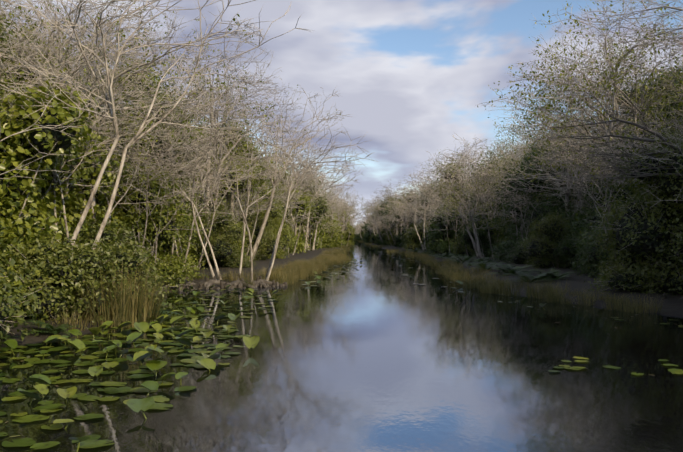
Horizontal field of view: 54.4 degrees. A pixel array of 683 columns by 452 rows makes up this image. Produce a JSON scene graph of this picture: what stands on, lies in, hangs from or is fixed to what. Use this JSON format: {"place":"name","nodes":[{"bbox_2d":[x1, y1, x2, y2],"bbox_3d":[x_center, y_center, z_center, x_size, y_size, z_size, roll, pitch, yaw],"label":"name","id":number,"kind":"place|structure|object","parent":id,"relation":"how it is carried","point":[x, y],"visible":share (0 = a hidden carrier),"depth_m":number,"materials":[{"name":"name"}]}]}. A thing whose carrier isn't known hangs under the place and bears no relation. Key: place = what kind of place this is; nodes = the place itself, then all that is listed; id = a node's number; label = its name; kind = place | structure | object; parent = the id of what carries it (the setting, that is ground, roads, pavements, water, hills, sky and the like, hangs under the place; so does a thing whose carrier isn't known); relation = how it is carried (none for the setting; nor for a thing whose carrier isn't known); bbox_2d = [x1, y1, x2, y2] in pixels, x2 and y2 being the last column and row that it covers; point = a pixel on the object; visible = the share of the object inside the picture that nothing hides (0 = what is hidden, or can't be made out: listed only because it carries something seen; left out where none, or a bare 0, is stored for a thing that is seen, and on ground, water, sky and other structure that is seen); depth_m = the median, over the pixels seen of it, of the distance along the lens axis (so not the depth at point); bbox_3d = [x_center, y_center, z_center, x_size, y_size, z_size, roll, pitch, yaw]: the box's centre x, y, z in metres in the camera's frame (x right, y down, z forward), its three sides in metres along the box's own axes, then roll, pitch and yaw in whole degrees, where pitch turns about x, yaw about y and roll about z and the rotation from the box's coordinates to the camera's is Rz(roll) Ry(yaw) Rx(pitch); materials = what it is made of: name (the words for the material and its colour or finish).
{"place":"outdoors","nodes":[
{"label":"outdoors","id":0,"kind":"place"},
{"bbox_2d":[0,240,682,451],"bbox_3d":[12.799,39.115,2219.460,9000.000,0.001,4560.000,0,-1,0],"label":"water","id":1,"kind":"structure","parent":0,"point":[365,357],"depth_m":7.27,"materials":[{"name":"liquid"}]},
{"bbox_2d":[0,246,682,451],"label":"lily pads","id":2,"kind":"object","parent":1,"relation":"on","point":[205,360],"visible":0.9,"depth_m":8.07,"materials":[{"name":"green plant"}]},
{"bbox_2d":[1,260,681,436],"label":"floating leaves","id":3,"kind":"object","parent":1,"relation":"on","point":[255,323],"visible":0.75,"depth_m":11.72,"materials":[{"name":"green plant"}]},
{"bbox_2d":[0,0,682,225],"label":"sky","id":4,"kind":"structure","parent":0,"point":[409,75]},
{"bbox_2d":[1,239,682,346],"bbox_3d":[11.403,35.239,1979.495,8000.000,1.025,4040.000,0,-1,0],"label":"ground","id":5,"kind":"structure","parent":0,"point":[672,304],"depth_m":18.42,"materials":[{"name":"brown soil"}]},
{"bbox_2d":[0,71,140,324],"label":"shrub leaves","id":6,"kind":"object","parent":5,"relation":"on","point":[36,205],"visible":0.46,"depth_m":12.55,"materials":[{"name":"green plant"}]},
{"bbox_2d":[120,225,183,306],"bbox_3d":[-4.552,1.524,12.931,3.308,2.604,1.945,-25,14,-33],"label":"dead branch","id":7,"kind":"object","parent":5,"relation":"on","point":[152,252],"visible":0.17,"depth_m":12.96,"materials":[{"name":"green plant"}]},
{"bbox_2d":[0,2,353,267],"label":"trees","id":8,"kind":"object","parent":5,"relation":"on","point":[235,255],"visible":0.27,"depth_m":27.80,"materials":[{"name":"green plant"}]},
{"bbox_2d":[0,244,353,350],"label":"grass","id":9,"kind":"structure","parent":5,"relation":"on","point":[126,312],"depth_m":11.52,"materials":[{"name":"plant"}]},
{"bbox_2d":[0,0,371,289],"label":"vegetation","id":10,"kind":"object","parent":5,"relation":"on","point":[318,188],"depth_m":24.63,"materials":[{"name":"plant"}]},
{"bbox_2d":[0,130,682,344],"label":"bank plants","id":11,"kind":"object","parent":5,"relation":"on","point":[644,237],"depth_m":15.70,"materials":[{"name":"green plant"}]},
{"bbox_2d":[0,0,682,298],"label":"bare trees","id":12,"kind":"object","parent":5,"relation":"on","point":[259,282],"depth_m":15.78,"materials":[{"name":"grey plant"}]},
{"bbox_2d":[0,116,682,340],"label":"bushes","id":13,"kind":"object","parent":5,"relation":"on","point":[68,252],"visible":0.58,"depth_m":12.32,"materials":[{"name":"green plant"}]},
{"bbox_2d":[354,0,682,278],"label":"vegetation","id":14,"kind":"object","parent":5,"relation":"on","point":[616,100],"depth_m":26.44,"materials":[{"name":"green plant"}]},
{"bbox_2d":[356,97,682,293],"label":"trees","id":15,"kind":"object","parent":5,"relation":"on","point":[418,245],"visible":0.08,"depth_m":40.60,"materials":[{"name":"green plant"}]},
{"bbox_2d":[354,239,662,313],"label":"grass","id":16,"kind":"structure","parent":0,"point":[485,285],"depth_m":17.79,"materials":[{"name":"plant"}]}
]}

